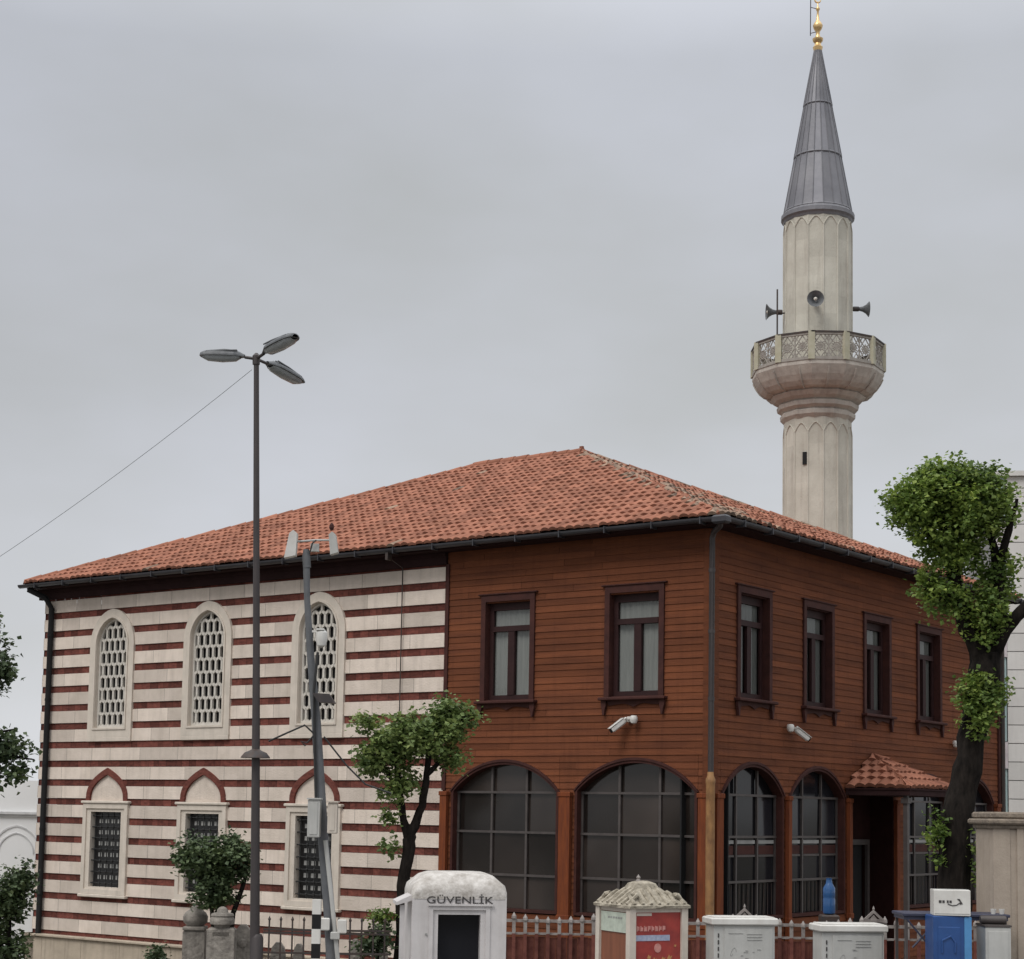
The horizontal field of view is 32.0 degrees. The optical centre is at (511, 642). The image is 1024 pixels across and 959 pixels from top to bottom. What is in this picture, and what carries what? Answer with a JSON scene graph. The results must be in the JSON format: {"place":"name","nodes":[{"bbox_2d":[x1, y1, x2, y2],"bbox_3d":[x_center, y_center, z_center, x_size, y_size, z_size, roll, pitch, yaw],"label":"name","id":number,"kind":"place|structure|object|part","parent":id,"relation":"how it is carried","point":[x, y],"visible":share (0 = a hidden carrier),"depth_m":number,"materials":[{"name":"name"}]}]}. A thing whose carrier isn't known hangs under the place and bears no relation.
{"place":"outdoors","nodes":[
{"label":"outdoors","id":0,"kind":"place"},
{"bbox_2d":[350,939,359,958],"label":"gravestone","id":1,"kind":"object","parent":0,"point":[354,951],"visible":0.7,"depth_m":26.81,"materials":[{"name":"stone"}]},
{"bbox_2d":[0,0,1023,780],"label":"sky","id":2,"kind":"structure","parent":0,"point":[483,230],"materials":[{"name":"grey"}]},
{"bbox_2d":[967,470,1023,811],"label":"apartment building","id":3,"kind":"structure","parent":0,"point":[1014,710],"depth_m":50.01,"materials":[{"name":"white paint"}]},
{"bbox_2d":[968,812,1023,958],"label":"gate pillar","id":4,"kind":"structure","parent":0,"point":[999,860],"depth_m":21.46,"materials":[{"name":"stone"}]},
{"bbox_3d":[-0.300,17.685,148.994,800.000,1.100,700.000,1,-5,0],"label":"ground","id":5,"kind":"structure","parent":0,"visible":0},
{"bbox_2d":[0,612,42,797],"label":"street tree","id":6,"kind":"object","parent":5,"relation":"on","point":[10,749],"visible":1,"depth_m":29.92,"materials":[{"name":"green plant"}]},
{"bbox_2d":[0,857,45,958],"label":"shrub","id":7,"kind":"object","parent":5,"relation":"on","point":[16,887],"visible":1,"depth_m":32.53,"materials":[{"name":"green plant"}]},
{"bbox_2d":[0,780,56,955],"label":"background building","id":8,"kind":"structure","parent":5,"relation":"on","point":[18,817],"depth_m":44.73,"materials":[{"name":"white paint"}]},
{"bbox_2d":[142,941,171,958],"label":"shrub","id":9,"kind":"object","parent":5,"relation":"on","point":[157,952],"visible":1,"depth_m":26.60,"materials":[{"name":"green plant"}]},
{"bbox_2d":[182,905,207,958],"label":"gravestone","id":10,"kind":"object","parent":5,"relation":"on","point":[194,936],"visible":0.85,"depth_m":26.36,"materials":[{"name":"stone"}]},
{"bbox_2d":[167,825,262,926],"bbox_3d":[-4.366,4.007,26.054,1.358,2.728,1.066,1,-5,0],"label":"shrub","id":11,"kind":"object","parent":5,"relation":"on","point":[209,863],"visible":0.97,"depth_m":26.04,"materials":[{"name":"green plant"}]},
{"bbox_2d":[206,906,236,958],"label":"gravestone","id":12,"kind":"object","parent":5,"relation":"on","point":[221,941],"visible":1,"depth_m":25.59,"materials":[{"name":"stone"}]},
{"bbox_2d":[236,924,249,958],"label":"gravestone","id":13,"kind":"object","parent":5,"relation":"on","point":[243,943],"visible":0.85,"depth_m":26.12,"materials":[{"name":"stone"}]},
{"bbox_2d":[270,942,285,958],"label":"gravestone","id":14,"kind":"object","parent":5,"relation":"on","point":[275,946],"visible":0.76,"depth_m":27.20,"materials":[{"name":"stone"}]},
{"bbox_2d":[293,943,304,958],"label":"gravestone","id":15,"kind":"object","parent":5,"relation":"on","point":[298,947],"visible":0.88,"depth_m":26.91,"materials":[{"name":"stone"}]},
{"bbox_2d":[344,918,398,958],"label":"shrub","id":16,"kind":"object","parent":5,"relation":"on","point":[378,944],"visible":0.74,"depth_m":25.44,"materials":[{"name":"green plant"}]},
{"bbox_2d":[363,903,399,925],"bbox_3d":[-1.943,4.537,25.691,0.556,1.579,0.650,3,-6,-21],"label":"flowering shrub","id":17,"kind":"object","parent":5,"relation":"on","point":[380,915],"visible":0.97,"depth_m":25.64,"materials":[{"name":"green plant"}]},
{"bbox_2d":[345,690,491,958],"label":"tree","id":18,"kind":"object","parent":5,"relation":"on","point":[411,738],"visible":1,"depth_m":25.79,"materials":[{"name":"green plant"}]},
{"bbox_2d":[18,446,1023,958],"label":"mosque","id":19,"kind":"structure","parent":5,"relation":"on","point":[556,614],"depth_m":33.10,"materials":[{"name":"stone"}]},
{"bbox_2d":[77,768,130,898],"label":"window","id":20,"kind":"structure","parent":19,"relation":"in","point":[105,840],"depth_m":37.64,"materials":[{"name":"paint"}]},
{"bbox_2d":[86,609,138,741],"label":"window","id":21,"kind":"structure","parent":19,"relation":"in","point":[112,645],"depth_m":37.97,"materials":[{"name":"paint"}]},
{"bbox_2d":[171,768,229,903],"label":"window","id":22,"kind":"structure","parent":19,"relation":"in","point":[203,817],"depth_m":36.00,"materials":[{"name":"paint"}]},
{"bbox_2d":[180,601,236,739],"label":"window","id":23,"kind":"structure","parent":19,"relation":"in","point":[208,634],"depth_m":36.24,"materials":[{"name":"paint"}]},
{"bbox_2d":[281,768,343,912],"bbox_3d":[-3.761,3.727,34.037,1.480,2.712,0.200,-3,-7,37],"label":"window","id":24,"kind":"structure","parent":19,"relation":"in","point":[302,876],"depth_m":34.20,"materials":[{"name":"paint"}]},
{"bbox_2d":[289,592,347,738],"bbox_3d":[-3.695,0.420,34.367,1.380,2.820,0.185,-3,-7,37],"label":"window","id":25,"kind":"structure","parent":19,"relation":"in","point":[327,613],"depth_m":34.37,"materials":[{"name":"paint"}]},
{"bbox_2d":[449,759,559,913],"bbox_3d":[-0.111,3.368,31.377,2.420,2.645,0.210,-3,-7,37],"label":"arcade window","id":26,"kind":"structure","parent":19,"relation":"in","point":[504,820],"depth_m":31.41,"materials":[{"name":"brown glass"}]},
{"bbox_2d":[473,590,538,716],"bbox_3d":[-0.052,0.214,31.630,1.320,2.215,0.304,-3,-7,37],"label":"window","id":27,"kind":"structure","parent":19,"relation":"in","point":[507,641],"depth_m":31.73,"materials":[{"name":"brown wood"}]},
{"bbox_2d":[608,715,637,732],"bbox_3d":[1.849,1.360,29.840,0.509,0.296,0.233,0,-6,9],"label":"security camera","id":28,"kind":"object","parent":19,"relation":"attached to","point":[619,723],"visible":1,"depth_m":29.80,"materials":[{"name":"white plastic"}]},
{"bbox_2d":[597,581,667,714],"bbox_3d":[2.077,0.099,30.042,1.320,2.215,0.304,-3,-7,37],"label":"window","id":29,"kind":"structure","parent":19,"relation":"in","point":[634,624],"depth_m":30.14,"materials":[{"name":"brown wood"}]},
{"bbox_2d":[573,757,698,921],"bbox_3d":[2.076,3.240,29.744,2.480,2.665,0.210,-3,-7,37],"label":"arcade window","id":30,"kind":"structure","parent":19,"relation":"in","point":[627,810],"depth_m":29.92,"materials":[{"name":"brown glass"}]},
{"bbox_2d":[720,762,785,917],"bbox_3d":[3.974,3.307,29.949,0.210,2.635,2.180,-3,-7,37],"label":"arcade window","id":31,"kind":"structure","parent":19,"relation":"in","point":[756,795],"depth_m":30.27,"materials":[{"name":"brown glass"}]},
{"bbox_2d":[734,582,778,718],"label":"window","id":32,"kind":"structure","parent":19,"relation":"in","point":[754,608],"depth_m":30.51,"materials":[{"name":"brown wood"}]},
{"bbox_2d":[787,724,811,741],"bbox_3d":[4.965,1.567,31.030,0.519,0.296,0.245,3,-6,-24],"label":"security camera","id":33,"kind":"object","parent":19,"relation":"attached to","point":[801,733],"visible":1,"depth_m":31.01,"materials":[{"name":"white plastic"}]},
{"bbox_2d":[789,766,846,916],"bbox_3d":[5.376,3.508,31.811,0.210,2.635,2.180,-3,-7,37],"label":"arcade window","id":34,"kind":"structure","parent":19,"relation":"in","point":[818,803],"depth_m":32.03,"materials":[{"name":"brown glass"}]},
{"bbox_2d":[801,597,840,725],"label":"window","id":35,"kind":"structure","parent":19,"relation":"in","point":[818,627],"depth_m":32.39,"materials":[{"name":"brown wood"}]},
{"bbox_2d":[861,611,896,731],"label":"window","id":36,"kind":"structure","parent":19,"relation":"in","point":[877,629],"depth_m":34.32,"materials":[{"name":"brown wood"}]},
{"bbox_2d":[909,773,944,907],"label":"arcade window","id":37,"kind":"structure","parent":19,"relation":"in","point":[923,876],"depth_m":35.62,"materials":[{"name":"brown glass"}]},
{"bbox_2d":[915,623,947,737],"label":"window","id":38,"kind":"structure","parent":19,"relation":"in","point":[929,708],"depth_m":36.24,"materials":[{"name":"brown wood"}]},
{"bbox_2d":[970,779,994,902],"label":"arcade window","id":39,"kind":"structure","parent":19,"relation":"in","point":[984,799],"depth_m":38.03,"materials":[{"name":"brown glass"}]},
{"bbox_2d":[750,0,885,538],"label":"minaret","id":40,"kind":"object","parent":5,"relation":"on","point":[815,382],"visible":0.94,"depth_m":42.85,"materials":[{"name":"stone"}]},
{"bbox_2d":[765,304,784,319],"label":"loudspeaker","id":41,"kind":"object","parent":40,"relation":"attached to","point":[769,311],"visible":1,"depth_m":43.52,"materials":[{"name":"metal"}]},
{"bbox_2d":[776,289,777,334],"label":"mast","id":42,"kind":"object","parent":40,"relation":"on","point":[777,312],"visible":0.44,"depth_m":43.26,"materials":[{"name":"metal"}]},
{"bbox_2d":[807,290,823,306],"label":"loudspeaker","id":43,"kind":"object","parent":40,"relation":"attached to","point":[815,298],"visible":1,"depth_m":42.40,"materials":[{"name":"metal"}]},
{"bbox_2d":[853,301,869,316],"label":"loudspeaker","id":44,"kind":"object","parent":40,"relation":"attached to","point":[865,309],"visible":1,"depth_m":43.52,"materials":[{"name":"metal"}]},
{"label":"pavement","id":45,"kind":"structure","parent":0,"visible":0},
{"bbox_2d":[199,333,304,958],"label":"street lamp","id":46,"kind":"object","parent":45,"relation":"on","point":[280,369],"visible":1,"depth_m":24.05,"materials":[{"name":"metal"}]},
{"bbox_2d":[1,370,250,555],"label":"overhead wire","id":47,"kind":"object","parent":46,"relation":"attached to","point":[128,465],"visible":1,"depth_m":25.31,"materials":[{"name":"black metal"}]},
{"bbox_2d":[241,749,269,758],"bbox_3d":[-3.436,1.480,23.942,0.400,0.120,0.394,1,-5,0],"label":"floodlight","id":48,"kind":"object","parent":46,"relation":"attached to","point":[255,753],"visible":1,"depth_m":23.81,"materials":[{"name":"metal"}]},
{"bbox_2d":[311,899,321,958],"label":"striped post","id":49,"kind":"object","parent":45,"relation":"on","point":[316,928],"visible":1,"depth_m":23.29,"materials":[{"name":"white plastic"}]},
{"bbox_2d":[263,916,390,958],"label":"iron railing","id":50,"kind":"object","parent":45,"relation":"on","point":[269,931],"visible":0.76,"depth_m":25.10,"materials":[{"name":"brown metal"}]},
{"bbox_2d":[268,523,391,958],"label":"utility pole","id":51,"kind":"object","parent":45,"relation":"on","point":[321,825],"visible":0.99,"depth_m":24.24,"materials":[{"name":"metal"}]},
{"bbox_2d":[393,870,506,958],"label":"security booth","id":52,"kind":"object","parent":45,"relation":"on","point":[453,914],"visible":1,"depth_m":18.88,"materials":[{"name":"white plastic"}]},
{"bbox_2d":[437,914,478,958],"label":"dark doorway","id":53,"kind":"structure","parent":52,"relation":"in","point":[458,935],"depth_m":18.96,"materials":[{"name":"black glass"}]},
{"bbox_2d":[506,912,595,958],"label":"picket fence","id":54,"kind":"object","parent":45,"relation":"on","point":[525,946],"visible":0.7,"depth_m":24.75,"materials":[{"name":"silver metal"}]},
{"bbox_2d":[593,874,690,958],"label":"kiosk","id":55,"kind":"object","parent":45,"relation":"on","point":[638,918],"visible":1,"depth_m":21.81,"materials":[{"name":"beige paint"}]},
{"bbox_2d":[688,914,733,958],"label":"picket fence","id":56,"kind":"object","parent":45,"relation":"on","point":[698,952],"visible":0.11,"depth_m":24.75,"materials":[{"name":"silver metal"}]},
{"bbox_2d":[702,915,778,958],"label":"utility cabinet","id":57,"kind":"object","parent":45,"relation":"on","point":[740,936],"visible":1,"depth_m":21.78,"materials":[{"name":"metal"}]},
{"bbox_3d":[2.878,4.174,21.724,0.606,1.391,0.033,2,-6,-9],"label":"door","id":58,"kind":"part","parent":57,"relation":"part of","materials":[{"name":"paint"}]},
{"bbox_2d":[737,904,863,958],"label":"picket fence","id":59,"kind":"object","parent":45,"relation":"on","point":[792,949],"visible":0.43,"depth_m":24.75,"materials":[{"name":"silver metal"}]},
{"bbox_2d":[809,922,887,958],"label":"utility cabinet","id":60,"kind":"object","parent":45,"relation":"on","point":[848,940],"visible":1,"depth_m":21.77,"materials":[{"name":"metal"}]},
{"bbox_2d":[818,878,839,921],"bbox_3d":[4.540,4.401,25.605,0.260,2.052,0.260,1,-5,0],"label":"blue water bottle","id":61,"kind":"object","parent":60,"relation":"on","point":[829,915],"visible":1,"depth_m":25.60,"materials":[{"name":"plastic"}]},
{"bbox_3d":[4.197,4.226,21.717,0.623,1.330,0.033,2,-5,-8],"label":"door","id":62,"kind":"part","parent":60,"relation":"part of","materials":[{"name":"paint"}]},
{"bbox_2d":[863,906,976,958],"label":"picket fence","id":63,"kind":"object","parent":45,"relation":"on","point":[918,927],"visible":0.4,"depth_m":24.73,"materials":[{"name":"silver metal"}]},
{"bbox_2d":[925,914,971,958],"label":"blue bin","id":64,"kind":"object","parent":45,"relation":"on","point":[948,937],"visible":0.9,"depth_m":20.53,"materials":[{"name":"plastic"}]},
{"bbox_2d":[930,889,970,915],"bbox_3d":[5.077,3.002,20.712,0.418,0.298,0.329,0,-5,6],"label":"white box","id":65,"kind":"object","parent":64,"relation":"on","point":[950,902],"visible":1,"depth_m":20.56,"materials":[{"name":"plastic"}]},
{"bbox_2d":[874,450,1023,911],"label":"street tree","id":66,"kind":"object","parent":45,"relation":"on","point":[956,504],"visible":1,"depth_m":22.91,"materials":[{"name":"green plant"}]},
{"bbox_2d":[892,910,1009,958],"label":"stall table","id":67,"kind":"object","parent":45,"relation":"on","point":[907,916],"visible":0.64,"depth_m":21.02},
{"bbox_2d":[975,923,1011,958],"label":"utility cabinet","id":68,"kind":"object","parent":45,"relation":"on","point":[993,941],"visible":0.95,"depth_m":20.68,"materials":[{"name":"metal"}]},
{"bbox_2d":[979,915,1006,923],"bbox_3d":[5.616,3.232,20.877,0.300,0.098,0.100,1,-5,0],"label":"rolled mat","id":69,"kind":"object","parent":68,"relation":"on","point":[986,919],"visible":1,"depth_m":20.84,"materials":[{"name":"grey fabric"}]}
]}

